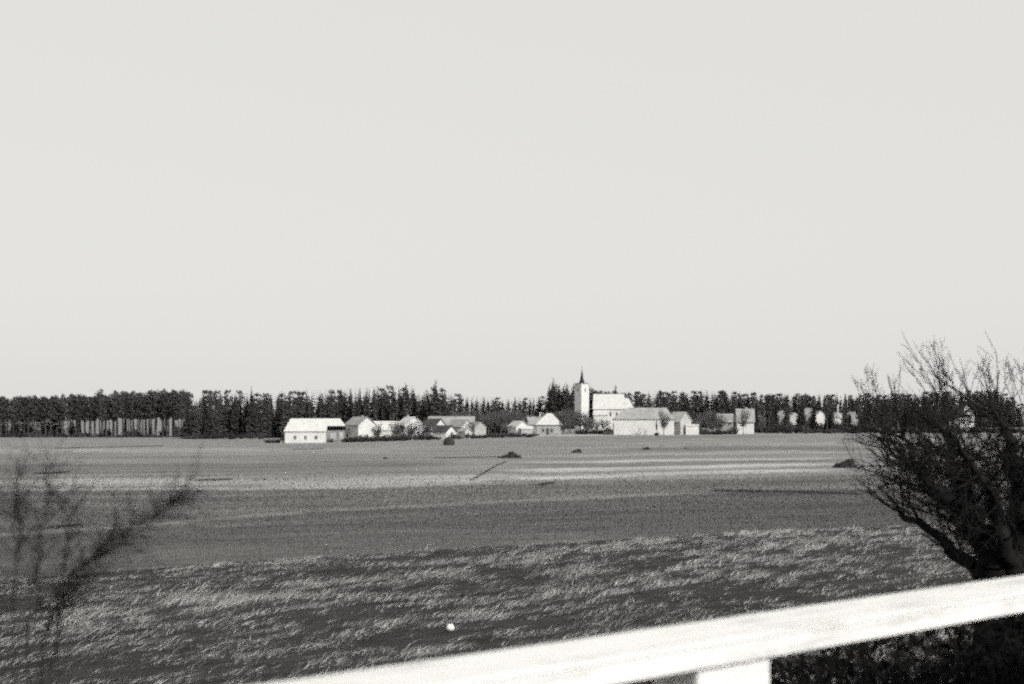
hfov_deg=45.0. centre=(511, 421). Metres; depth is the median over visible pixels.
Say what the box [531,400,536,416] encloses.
spruce tree
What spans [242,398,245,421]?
spruce tree
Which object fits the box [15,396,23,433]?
pine tree
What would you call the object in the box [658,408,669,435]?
bare tree
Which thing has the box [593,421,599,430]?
bare tree
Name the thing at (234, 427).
spruce tree
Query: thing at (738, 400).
spruce tree
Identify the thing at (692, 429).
shed
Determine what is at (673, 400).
spruce tree
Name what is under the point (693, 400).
spruce tree
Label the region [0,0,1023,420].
sky
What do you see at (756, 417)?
spruce tree
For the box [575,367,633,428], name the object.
church
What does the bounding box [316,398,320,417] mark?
spruce tree
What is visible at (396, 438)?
shrub
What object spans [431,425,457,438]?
cottage
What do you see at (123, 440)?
ground
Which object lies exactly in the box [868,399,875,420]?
pine tree
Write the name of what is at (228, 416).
spruce tree
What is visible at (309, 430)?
farmhouse
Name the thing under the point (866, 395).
pine tree
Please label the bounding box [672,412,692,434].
house
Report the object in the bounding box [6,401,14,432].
pine tree
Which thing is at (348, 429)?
bare tree
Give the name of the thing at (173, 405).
pine tree
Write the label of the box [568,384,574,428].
spruce tree
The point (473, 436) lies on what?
shrub
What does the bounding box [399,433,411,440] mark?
shrub
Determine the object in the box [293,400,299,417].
spruce tree
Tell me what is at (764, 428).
shrub
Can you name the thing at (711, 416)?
bare tree
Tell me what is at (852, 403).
spruce tree
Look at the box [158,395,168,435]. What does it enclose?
pine tree
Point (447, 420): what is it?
barn
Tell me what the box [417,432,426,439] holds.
shrub
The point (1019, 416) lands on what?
spruce tree
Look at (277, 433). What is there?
spruce tree
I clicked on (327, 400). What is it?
spruce tree
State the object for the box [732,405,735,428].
wooden pole
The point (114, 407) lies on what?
pine tree
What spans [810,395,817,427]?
pine tree
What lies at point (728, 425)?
house
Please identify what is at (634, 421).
long house
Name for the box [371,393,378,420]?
spruce tree
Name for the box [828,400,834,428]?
pine tree
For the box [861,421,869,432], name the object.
shrub
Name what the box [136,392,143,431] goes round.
pine tree
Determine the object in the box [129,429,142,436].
shrub
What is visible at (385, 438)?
shrub
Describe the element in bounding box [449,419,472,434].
cottage
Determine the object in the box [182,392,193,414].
pine tree
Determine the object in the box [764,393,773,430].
pine tree
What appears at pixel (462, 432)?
shed
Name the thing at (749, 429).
house
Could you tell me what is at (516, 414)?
bare tree
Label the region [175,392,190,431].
pine tree
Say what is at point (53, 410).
pine tree
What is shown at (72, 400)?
pine tree
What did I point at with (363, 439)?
shrub
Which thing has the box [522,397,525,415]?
spruce tree
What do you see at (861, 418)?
spruce tree
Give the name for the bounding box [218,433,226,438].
shrub
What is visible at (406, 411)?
spruce tree
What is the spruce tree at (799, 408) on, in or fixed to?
on the ground at (123, 440)
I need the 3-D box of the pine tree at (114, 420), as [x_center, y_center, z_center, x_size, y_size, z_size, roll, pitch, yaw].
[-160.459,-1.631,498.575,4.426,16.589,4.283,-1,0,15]
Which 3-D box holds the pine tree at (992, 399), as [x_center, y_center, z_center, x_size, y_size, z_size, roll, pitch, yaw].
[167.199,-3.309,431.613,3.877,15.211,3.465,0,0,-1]
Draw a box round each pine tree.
[0,396,6,433]
[1,398,11,433]
[2,396,6,435]
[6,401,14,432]
[8,398,19,434]
[12,396,20,434]
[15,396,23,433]
[21,397,29,433]
[21,399,31,433]
[23,395,32,433]
[29,396,41,435]
[30,396,33,432]
[31,395,37,431]
[34,401,46,434]
[37,396,50,434]
[46,395,57,436]
[49,404,58,429]
[50,395,61,433]
[54,398,62,428]
[58,400,66,433]
[60,393,65,431]
[61,397,72,434]
[67,394,81,434]
[67,397,73,436]
[68,393,74,434]
[73,394,85,433]
[73,399,82,433]
[79,398,88,434]
[81,395,88,436]
[85,398,98,433]
[90,395,99,435]
[95,388,107,433]
[96,398,107,433]
[103,398,110,434]
[105,397,113,435]
[108,390,120,434]
[108,396,119,435]
[109,401,117,435]
[110,391,121,434]
[115,392,129,434]
[117,391,129,434]
[121,393,128,433]
[123,395,133,432]
[127,395,137,434]
[128,391,138,433]
[135,395,146,434]
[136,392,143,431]
[139,392,150,432]
[141,396,149,433]
[145,390,158,434]
[147,392,152,433]
[147,392,160,434]
[153,389,161,434]
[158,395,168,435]
[160,393,172,435]
[165,392,171,435]
[169,394,176,435]
[170,391,176,434]
[174,393,183,433]
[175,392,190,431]
[177,389,188,430]
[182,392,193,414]
[589,388,597,413]
[636,393,646,407]
[655,390,666,407]
[662,392,671,410]
[678,392,685,411]
[717,390,727,412]
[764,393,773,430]
[770,394,778,421]
[770,398,777,417]
[781,395,790,416]
[791,393,802,411]
[801,393,812,407]
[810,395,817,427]
[822,394,832,429]
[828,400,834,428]
[853,398,864,426]
[861,392,873,408]
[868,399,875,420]
[875,394,881,423]
[885,397,892,420]
[893,395,903,430]
[903,395,911,428]
[913,398,921,427]
[933,393,940,420]
[962,390,972,407]
[977,391,987,426]
[986,390,994,427]
[1010,400,1020,421]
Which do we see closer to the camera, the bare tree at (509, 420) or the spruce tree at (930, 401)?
the bare tree at (509, 420)
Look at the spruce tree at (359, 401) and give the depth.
478.77 m
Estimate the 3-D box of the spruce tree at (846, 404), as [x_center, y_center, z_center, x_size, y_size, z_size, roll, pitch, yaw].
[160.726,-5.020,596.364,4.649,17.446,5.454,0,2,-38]
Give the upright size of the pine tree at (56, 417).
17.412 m
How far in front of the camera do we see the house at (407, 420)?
378.97 m
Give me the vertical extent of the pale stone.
0.246 m
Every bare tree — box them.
[346,425,351,436]
[372,422,383,435]
[388,421,404,434]
[403,420,418,434]
[416,420,434,433]
[422,418,433,434]
[451,408,462,415]
[463,421,475,431]
[465,409,486,420]
[474,409,489,421]
[479,412,495,434]
[484,409,501,434]
[490,411,508,432]
[499,409,520,425]
[501,424,513,432]
[509,410,524,420]
[515,410,531,422]
[554,409,569,432]
[559,421,566,434]
[560,408,579,432]
[560,417,573,428]
[569,410,582,431]
[572,410,588,428]
[577,413,593,426]
[584,418,597,429]
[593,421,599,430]
[599,419,610,428]
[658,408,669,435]
[696,412,713,429]
[698,416,705,428]
[704,409,724,430]
[704,422,715,431]
[715,415,728,429]
[735,406,750,433]
[756,413,767,432]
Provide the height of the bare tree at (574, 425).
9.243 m
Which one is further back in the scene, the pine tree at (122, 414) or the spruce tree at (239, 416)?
the pine tree at (122, 414)
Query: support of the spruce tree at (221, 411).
on the ground at (123, 440)
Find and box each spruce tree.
[180,406,193,438]
[189,407,193,433]
[191,412,200,438]
[197,406,203,435]
[201,390,206,421]
[201,407,205,432]
[203,411,213,438]
[206,393,213,424]
[212,410,219,435]
[213,391,222,433]
[217,392,226,433]
[223,393,230,435]
[227,396,239,437]
[236,393,243,433]
[241,397,248,434]
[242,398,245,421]
[244,387,257,437]
[254,399,260,434]
[258,396,271,437]
[267,395,275,437]
[273,392,283,437]
[274,395,279,437]
[279,393,288,437]
[287,393,293,419]
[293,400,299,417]
[295,390,300,417]
[299,392,306,417]
[304,390,309,416]
[308,397,313,417]
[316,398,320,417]
[318,392,325,417]
[324,394,329,415]
[325,397,333,417]
[326,388,333,416]
[331,396,338,417]
[337,389,343,422]
[337,391,343,420]
[342,390,348,419]
[343,388,353,423]
[352,394,360,416]
[358,389,361,413]
[359,395,365,416]
[363,389,371,418]
[370,387,375,417]
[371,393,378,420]
[375,386,379,420]
[377,390,383,420]
[380,389,387,420]
[385,392,389,419]
[388,387,398,420]
[388,389,393,418]
[396,386,402,418]
[397,394,402,420]
[400,384,412,417]
[411,390,416,416]
[414,394,424,421]
[422,393,426,421]
[425,393,431,420]
[428,382,441,415]
[439,393,443,415]
[442,392,449,415]
[448,396,454,415]
[464,399,469,415]
[469,399,474,414]
[474,400,477,421]
[479,396,484,418]
[485,401,490,433]
[489,401,499,433]
[491,402,503,433]
[502,404,510,433]
[512,397,517,417]
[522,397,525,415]
[528,400,531,416]
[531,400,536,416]
[536,397,542,416]
[543,383,550,415]
[546,378,559,418]
[549,385,557,414]
[555,384,561,411]
[559,384,564,410]
[561,384,571,428]
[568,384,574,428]
[569,388,574,418]
[671,393,676,413]
[684,393,690,414]
[690,390,698,421]
[698,390,703,418]
[703,391,709,416]
[712,394,718,414]
[722,391,729,413]
[728,394,735,427]
[736,392,742,408]
[744,394,750,408]
[754,399,758,426]
[757,402,764,428]
[769,411,774,430]
[774,410,778,424]
[780,411,789,431]
[795,397,801,429]
[798,397,806,429]
[809,408,818,429]
[816,394,822,411]
[825,410,834,430]
[840,395,850,431]
[841,394,847,413]
[847,412,852,428]
[848,394,854,411]
[856,410,863,431]
[863,399,866,424]
[864,409,870,431]
[892,416,899,428]
[928,393,933,410]
[999,395,1004,415]
[1003,395,1014,425]
[1016,405,1023,426]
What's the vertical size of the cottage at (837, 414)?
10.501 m
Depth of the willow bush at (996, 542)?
12.59 m
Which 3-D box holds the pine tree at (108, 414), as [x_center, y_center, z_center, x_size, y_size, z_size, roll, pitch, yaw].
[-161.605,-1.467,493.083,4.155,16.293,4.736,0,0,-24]
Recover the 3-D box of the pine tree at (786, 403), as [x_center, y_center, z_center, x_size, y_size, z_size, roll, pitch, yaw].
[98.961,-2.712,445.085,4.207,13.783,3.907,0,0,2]
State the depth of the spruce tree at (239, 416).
474.18 m
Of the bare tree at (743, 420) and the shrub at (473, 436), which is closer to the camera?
the shrub at (473, 436)
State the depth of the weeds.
111.31 m
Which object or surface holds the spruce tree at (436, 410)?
on the ground at (123, 440)
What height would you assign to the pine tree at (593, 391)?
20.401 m
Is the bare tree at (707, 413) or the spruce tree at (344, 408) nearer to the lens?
the bare tree at (707, 413)
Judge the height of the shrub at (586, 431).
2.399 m
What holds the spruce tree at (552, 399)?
on the ground at (123, 440)
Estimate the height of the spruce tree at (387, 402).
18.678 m
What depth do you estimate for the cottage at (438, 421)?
396.44 m
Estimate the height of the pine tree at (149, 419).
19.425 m
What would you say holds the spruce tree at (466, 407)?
on the ground at (123, 440)
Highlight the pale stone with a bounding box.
[446,624,454,630]
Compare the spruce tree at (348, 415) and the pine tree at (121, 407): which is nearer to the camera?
the spruce tree at (348, 415)
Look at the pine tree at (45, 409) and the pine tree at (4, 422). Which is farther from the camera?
the pine tree at (4, 422)
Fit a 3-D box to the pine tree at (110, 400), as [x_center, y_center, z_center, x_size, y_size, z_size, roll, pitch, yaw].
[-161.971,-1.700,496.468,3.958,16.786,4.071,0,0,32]
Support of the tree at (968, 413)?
on the ground at (123, 440)
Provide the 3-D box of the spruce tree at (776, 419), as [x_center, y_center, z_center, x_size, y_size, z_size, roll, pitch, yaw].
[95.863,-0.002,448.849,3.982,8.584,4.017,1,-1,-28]
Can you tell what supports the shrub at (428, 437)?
on the ground at (123, 440)
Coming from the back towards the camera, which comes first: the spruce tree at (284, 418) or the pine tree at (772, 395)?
the pine tree at (772, 395)
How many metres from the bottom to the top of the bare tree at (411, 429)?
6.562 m
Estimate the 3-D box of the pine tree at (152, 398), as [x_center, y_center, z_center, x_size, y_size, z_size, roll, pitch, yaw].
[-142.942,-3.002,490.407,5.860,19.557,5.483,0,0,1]
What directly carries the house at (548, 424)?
on the ground at (123, 440)
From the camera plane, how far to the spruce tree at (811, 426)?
448.95 m
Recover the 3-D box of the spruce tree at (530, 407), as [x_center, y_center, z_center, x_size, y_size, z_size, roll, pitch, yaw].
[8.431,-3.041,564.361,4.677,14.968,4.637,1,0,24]
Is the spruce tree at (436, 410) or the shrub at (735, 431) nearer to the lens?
the shrub at (735, 431)
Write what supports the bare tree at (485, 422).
on the ground at (123, 440)
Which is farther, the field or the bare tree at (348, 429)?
the bare tree at (348, 429)
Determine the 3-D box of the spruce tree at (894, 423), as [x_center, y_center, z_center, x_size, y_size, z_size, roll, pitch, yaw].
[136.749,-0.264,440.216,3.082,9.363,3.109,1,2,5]
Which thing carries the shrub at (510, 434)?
on the ground at (123, 440)
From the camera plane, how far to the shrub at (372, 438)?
358.51 m
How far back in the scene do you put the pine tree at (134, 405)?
493.60 m
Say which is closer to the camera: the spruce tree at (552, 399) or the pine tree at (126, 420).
the pine tree at (126, 420)
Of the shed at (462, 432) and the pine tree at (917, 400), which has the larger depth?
the pine tree at (917, 400)
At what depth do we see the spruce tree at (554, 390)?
544.62 m
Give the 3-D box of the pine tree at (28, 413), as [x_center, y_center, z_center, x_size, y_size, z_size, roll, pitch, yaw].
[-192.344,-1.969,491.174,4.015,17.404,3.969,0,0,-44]
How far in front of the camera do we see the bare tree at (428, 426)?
389.67 m
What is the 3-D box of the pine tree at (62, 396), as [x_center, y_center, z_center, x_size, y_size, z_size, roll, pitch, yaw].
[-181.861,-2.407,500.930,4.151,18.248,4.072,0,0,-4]
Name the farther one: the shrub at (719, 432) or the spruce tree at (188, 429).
the spruce tree at (188, 429)
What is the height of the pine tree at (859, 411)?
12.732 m
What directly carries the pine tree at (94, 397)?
on the ground at (123, 440)
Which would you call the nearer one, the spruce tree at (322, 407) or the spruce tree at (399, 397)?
the spruce tree at (322, 407)
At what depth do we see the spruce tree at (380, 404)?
472.42 m
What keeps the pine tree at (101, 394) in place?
on the ground at (123, 440)
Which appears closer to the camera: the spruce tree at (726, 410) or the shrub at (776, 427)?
the shrub at (776, 427)
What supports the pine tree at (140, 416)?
on the ground at (123, 440)
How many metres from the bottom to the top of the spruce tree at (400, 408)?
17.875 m
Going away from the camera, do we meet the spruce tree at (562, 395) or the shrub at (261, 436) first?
the shrub at (261, 436)
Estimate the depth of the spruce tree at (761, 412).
429.86 m
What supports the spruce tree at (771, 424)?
on the ground at (123, 440)
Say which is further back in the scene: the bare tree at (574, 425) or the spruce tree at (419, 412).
the spruce tree at (419, 412)
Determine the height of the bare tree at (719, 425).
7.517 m
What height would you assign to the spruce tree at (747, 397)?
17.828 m
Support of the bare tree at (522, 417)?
on the ground at (123, 440)
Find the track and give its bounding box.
[536,434,615,436]
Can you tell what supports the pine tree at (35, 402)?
on the ground at (123, 440)
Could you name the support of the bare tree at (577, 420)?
on the ground at (123, 440)
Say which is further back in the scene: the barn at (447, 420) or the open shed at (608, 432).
the barn at (447, 420)
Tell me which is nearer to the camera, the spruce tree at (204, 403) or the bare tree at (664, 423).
the bare tree at (664, 423)
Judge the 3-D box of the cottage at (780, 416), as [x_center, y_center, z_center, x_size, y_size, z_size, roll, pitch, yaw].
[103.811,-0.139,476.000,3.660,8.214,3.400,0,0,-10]
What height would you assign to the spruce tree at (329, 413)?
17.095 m
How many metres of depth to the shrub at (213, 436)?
443.09 m
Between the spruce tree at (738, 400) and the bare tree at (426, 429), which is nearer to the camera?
the bare tree at (426, 429)
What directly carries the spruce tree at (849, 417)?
on the ground at (123, 440)
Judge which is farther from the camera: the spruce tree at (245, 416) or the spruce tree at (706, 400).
the spruce tree at (706, 400)
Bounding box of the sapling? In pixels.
[0,422,234,683]
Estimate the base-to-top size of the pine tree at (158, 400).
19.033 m
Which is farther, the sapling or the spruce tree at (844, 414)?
the spruce tree at (844, 414)
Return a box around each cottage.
[424,418,445,434]
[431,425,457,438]
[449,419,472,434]
[508,421,528,434]
[777,410,784,424]
[789,412,797,424]
[804,408,811,423]
[811,410,825,425]
[833,404,841,424]
[847,412,857,424]
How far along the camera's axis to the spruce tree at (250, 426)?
465.61 m
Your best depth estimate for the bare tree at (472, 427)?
383.22 m
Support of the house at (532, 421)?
on the ground at (123, 440)
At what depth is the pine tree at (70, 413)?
497.61 m
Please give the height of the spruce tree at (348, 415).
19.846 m
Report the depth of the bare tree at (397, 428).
377.67 m
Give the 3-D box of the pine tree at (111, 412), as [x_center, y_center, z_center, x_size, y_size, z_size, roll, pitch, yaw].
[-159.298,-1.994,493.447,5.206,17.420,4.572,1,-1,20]
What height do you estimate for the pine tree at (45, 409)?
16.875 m
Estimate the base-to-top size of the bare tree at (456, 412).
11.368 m
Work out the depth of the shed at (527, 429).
390.50 m
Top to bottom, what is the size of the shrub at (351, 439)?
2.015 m
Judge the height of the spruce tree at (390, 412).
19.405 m
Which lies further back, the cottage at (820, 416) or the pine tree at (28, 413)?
the pine tree at (28, 413)
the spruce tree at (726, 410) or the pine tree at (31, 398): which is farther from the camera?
the spruce tree at (726, 410)
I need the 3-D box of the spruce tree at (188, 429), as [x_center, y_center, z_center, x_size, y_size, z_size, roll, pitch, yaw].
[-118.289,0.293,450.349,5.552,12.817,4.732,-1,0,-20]
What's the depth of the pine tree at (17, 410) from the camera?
497.19 m
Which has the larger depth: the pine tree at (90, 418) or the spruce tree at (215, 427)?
the pine tree at (90, 418)
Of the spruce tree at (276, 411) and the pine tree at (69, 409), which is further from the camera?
the pine tree at (69, 409)
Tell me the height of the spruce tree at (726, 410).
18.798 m
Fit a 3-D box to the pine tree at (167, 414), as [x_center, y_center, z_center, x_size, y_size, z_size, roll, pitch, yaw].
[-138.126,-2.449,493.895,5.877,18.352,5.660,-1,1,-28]
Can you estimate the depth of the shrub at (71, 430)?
501.25 m
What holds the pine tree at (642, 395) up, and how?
on the ground at (123, 440)
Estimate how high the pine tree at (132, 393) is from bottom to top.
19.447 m
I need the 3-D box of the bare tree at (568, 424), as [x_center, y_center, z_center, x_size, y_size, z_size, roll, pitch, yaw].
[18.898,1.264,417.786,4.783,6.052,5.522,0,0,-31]
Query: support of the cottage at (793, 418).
on the ground at (123, 440)
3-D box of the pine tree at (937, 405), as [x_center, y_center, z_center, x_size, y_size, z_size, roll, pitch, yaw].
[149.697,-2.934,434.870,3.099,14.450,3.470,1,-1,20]
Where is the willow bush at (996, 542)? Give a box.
[829,332,1023,681]
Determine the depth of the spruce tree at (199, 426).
457.00 m
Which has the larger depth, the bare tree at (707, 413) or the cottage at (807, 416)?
the cottage at (807, 416)
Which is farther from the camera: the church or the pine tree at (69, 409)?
the church
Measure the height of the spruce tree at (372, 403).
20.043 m
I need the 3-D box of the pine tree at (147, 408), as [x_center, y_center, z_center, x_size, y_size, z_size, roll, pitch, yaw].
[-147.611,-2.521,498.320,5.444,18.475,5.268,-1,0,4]
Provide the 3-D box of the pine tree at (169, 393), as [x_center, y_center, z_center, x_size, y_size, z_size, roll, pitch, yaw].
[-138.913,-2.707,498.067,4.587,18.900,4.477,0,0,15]
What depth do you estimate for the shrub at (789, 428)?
407.31 m
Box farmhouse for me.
[284,418,346,442]
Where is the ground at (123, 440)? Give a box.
[0,412,1023,443]
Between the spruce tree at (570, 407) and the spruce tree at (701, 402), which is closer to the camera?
the spruce tree at (570, 407)
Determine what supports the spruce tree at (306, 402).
on the ground at (123, 440)
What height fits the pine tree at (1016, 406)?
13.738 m
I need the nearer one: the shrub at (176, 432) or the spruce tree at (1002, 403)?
the shrub at (176, 432)
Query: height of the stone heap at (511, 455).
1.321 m
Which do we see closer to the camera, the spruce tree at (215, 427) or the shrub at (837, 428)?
the shrub at (837, 428)
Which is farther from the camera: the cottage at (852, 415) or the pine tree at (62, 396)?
the pine tree at (62, 396)
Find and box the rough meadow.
[0,524,974,683]
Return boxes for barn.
[373,421,398,436]
[428,416,475,424]
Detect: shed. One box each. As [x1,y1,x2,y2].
[458,428,471,437]
[472,422,486,435]
[521,426,532,434]
[602,422,613,434]
[685,424,698,434]
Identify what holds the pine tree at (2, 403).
on the ground at (123, 440)
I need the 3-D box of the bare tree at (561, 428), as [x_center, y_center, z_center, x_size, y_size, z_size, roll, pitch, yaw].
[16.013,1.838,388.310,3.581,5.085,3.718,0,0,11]
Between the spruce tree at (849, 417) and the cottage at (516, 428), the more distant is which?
the spruce tree at (849, 417)
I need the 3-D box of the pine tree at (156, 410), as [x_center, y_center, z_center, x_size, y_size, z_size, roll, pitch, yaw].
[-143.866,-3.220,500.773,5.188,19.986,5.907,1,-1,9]
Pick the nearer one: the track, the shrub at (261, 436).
the track
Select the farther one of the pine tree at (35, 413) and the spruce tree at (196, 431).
the pine tree at (35, 413)
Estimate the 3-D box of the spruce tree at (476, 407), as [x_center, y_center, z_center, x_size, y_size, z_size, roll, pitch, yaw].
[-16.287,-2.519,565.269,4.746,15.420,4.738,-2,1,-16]
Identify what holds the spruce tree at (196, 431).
on the ground at (123, 440)
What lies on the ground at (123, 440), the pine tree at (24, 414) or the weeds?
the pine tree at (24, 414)
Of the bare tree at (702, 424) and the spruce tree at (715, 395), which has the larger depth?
the spruce tree at (715, 395)
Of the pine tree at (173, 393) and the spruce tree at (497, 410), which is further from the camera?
the pine tree at (173, 393)
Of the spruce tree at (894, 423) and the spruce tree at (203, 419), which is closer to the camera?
the spruce tree at (894, 423)
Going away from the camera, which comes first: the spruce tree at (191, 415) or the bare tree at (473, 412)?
the bare tree at (473, 412)
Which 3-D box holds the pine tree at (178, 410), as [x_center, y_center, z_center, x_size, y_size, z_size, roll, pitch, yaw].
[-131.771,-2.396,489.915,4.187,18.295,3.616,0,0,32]
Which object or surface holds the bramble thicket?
on the embankment
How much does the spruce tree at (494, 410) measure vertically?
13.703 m
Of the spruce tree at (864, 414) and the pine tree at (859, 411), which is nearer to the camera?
the pine tree at (859, 411)
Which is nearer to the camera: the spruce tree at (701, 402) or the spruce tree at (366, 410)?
the spruce tree at (366, 410)
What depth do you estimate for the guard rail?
4.30 m
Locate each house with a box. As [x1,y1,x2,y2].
[344,416,376,437]
[396,415,423,439]
[526,412,542,433]
[536,413,562,434]
[612,408,674,434]
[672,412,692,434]
[715,414,732,431]
[735,408,754,433]
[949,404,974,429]
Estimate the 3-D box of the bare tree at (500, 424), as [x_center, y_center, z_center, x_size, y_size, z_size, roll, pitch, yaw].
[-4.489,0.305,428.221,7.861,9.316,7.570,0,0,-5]
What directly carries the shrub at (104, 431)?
on the ground at (123, 440)
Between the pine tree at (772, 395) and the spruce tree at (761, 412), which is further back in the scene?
the pine tree at (772, 395)
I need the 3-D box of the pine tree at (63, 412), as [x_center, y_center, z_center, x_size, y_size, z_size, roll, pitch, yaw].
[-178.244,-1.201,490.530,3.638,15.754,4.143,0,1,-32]
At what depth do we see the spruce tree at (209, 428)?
452.30 m
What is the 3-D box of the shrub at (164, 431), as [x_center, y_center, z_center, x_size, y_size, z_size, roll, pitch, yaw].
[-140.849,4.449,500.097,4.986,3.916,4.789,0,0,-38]
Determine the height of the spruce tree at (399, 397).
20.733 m
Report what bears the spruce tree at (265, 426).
on the ground at (123, 440)
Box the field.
[0,438,1023,579]
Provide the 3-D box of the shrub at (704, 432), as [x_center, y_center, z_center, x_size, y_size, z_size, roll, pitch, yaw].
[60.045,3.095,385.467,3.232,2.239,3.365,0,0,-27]
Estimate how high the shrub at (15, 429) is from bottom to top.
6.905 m
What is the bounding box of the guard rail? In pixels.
[267,575,1023,683]
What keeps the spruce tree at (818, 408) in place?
on the ground at (123, 440)
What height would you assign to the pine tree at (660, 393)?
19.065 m
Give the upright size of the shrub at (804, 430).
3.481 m
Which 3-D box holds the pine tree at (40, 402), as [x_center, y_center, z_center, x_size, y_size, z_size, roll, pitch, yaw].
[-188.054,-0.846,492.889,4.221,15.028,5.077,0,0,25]
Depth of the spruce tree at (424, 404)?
474.61 m
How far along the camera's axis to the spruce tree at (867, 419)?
440.85 m
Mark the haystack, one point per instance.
(448, 441)
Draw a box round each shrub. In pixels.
[9,425,20,433]
[47,429,58,435]
[66,423,74,436]
[100,429,111,435]
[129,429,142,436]
[159,428,169,436]
[171,424,180,435]
[209,433,219,438]
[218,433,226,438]
[246,432,254,438]
[256,433,265,438]
[346,436,358,441]
[356,435,369,441]
[367,435,378,441]
[379,434,393,440]
[391,434,399,440]
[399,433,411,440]
[410,434,419,439]
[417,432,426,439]
[423,433,434,439]
[469,434,477,438]
[506,432,517,436]
[583,428,591,433]
[699,429,708,434]
[714,429,725,434]
[730,427,737,433]
[759,424,768,432]
[770,420,784,432]
[779,425,786,432]
[786,421,794,432]
[794,427,800,432]
[800,426,809,433]
[809,428,820,432]
[833,421,839,432]
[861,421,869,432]
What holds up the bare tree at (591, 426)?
on the ground at (123, 440)
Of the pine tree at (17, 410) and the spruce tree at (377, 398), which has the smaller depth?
the spruce tree at (377, 398)
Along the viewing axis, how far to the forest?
589.08 m
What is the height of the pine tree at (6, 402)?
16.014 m
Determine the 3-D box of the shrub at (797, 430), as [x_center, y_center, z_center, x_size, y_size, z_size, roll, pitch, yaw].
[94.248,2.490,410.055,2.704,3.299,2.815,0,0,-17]
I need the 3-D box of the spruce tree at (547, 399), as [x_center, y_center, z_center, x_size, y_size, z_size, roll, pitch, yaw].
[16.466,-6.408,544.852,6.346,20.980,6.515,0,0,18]
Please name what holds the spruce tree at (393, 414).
on the ground at (123, 440)
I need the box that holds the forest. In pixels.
[0,383,1023,434]
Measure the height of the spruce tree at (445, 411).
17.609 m
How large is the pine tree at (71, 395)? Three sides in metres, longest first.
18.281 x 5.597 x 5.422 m
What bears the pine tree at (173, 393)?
on the ground at (123, 440)
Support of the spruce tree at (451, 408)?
on the ground at (123, 440)
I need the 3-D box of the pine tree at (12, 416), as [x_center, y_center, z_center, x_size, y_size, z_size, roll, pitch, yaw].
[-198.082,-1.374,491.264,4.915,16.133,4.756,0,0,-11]
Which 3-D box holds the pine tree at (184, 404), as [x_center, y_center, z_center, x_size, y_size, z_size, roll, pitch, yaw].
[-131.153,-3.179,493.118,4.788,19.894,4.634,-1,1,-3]
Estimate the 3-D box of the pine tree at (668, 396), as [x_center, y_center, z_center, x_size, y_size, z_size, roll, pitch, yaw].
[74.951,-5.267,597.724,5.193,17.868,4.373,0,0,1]
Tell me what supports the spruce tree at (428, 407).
on the ground at (123, 440)
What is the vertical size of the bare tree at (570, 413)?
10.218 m
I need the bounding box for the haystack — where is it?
[443,431,455,444]
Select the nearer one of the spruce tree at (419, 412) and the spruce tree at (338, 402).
the spruce tree at (419, 412)
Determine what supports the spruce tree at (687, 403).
on the ground at (123, 440)
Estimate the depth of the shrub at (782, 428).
415.69 m
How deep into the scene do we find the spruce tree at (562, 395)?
548.16 m
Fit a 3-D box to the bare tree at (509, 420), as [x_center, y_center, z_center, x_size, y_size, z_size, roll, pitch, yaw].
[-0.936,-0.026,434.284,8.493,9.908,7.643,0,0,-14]
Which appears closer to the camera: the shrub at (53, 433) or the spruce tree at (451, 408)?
the spruce tree at (451, 408)
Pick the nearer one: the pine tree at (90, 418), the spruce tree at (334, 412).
the spruce tree at (334, 412)
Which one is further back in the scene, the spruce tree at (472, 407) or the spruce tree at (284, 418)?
the spruce tree at (472, 407)
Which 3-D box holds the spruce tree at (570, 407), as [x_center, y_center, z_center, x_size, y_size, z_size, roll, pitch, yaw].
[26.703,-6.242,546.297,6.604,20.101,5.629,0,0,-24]
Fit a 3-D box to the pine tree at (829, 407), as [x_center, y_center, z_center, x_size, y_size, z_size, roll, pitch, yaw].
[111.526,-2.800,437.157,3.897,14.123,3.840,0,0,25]
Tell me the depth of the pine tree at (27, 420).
497.96 m
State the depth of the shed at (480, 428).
400.10 m
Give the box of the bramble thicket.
[621,612,1023,683]
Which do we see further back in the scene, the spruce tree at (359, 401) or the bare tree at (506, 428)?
the spruce tree at (359, 401)
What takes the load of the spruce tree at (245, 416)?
on the ground at (123, 440)
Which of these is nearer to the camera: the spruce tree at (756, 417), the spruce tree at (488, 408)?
the spruce tree at (756, 417)
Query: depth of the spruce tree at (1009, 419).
591.97 m
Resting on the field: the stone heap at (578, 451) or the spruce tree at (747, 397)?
the stone heap at (578, 451)
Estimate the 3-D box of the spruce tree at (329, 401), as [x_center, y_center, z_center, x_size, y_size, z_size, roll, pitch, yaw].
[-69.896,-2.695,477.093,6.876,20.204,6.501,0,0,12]
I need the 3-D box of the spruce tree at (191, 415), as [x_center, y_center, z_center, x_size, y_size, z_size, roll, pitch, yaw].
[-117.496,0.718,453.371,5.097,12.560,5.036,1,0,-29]
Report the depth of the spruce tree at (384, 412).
469.36 m
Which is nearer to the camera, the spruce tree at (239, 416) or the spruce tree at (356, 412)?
the spruce tree at (356, 412)
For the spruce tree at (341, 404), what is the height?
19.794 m
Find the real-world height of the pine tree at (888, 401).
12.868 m
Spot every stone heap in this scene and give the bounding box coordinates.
[497,451,521,457]
[571,449,581,452]
[832,459,857,467]
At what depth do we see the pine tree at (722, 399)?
597.70 m
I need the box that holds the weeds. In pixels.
[27,445,862,529]
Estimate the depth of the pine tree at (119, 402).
506.94 m
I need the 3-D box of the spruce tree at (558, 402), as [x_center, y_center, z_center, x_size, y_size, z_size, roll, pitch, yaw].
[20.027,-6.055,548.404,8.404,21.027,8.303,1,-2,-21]

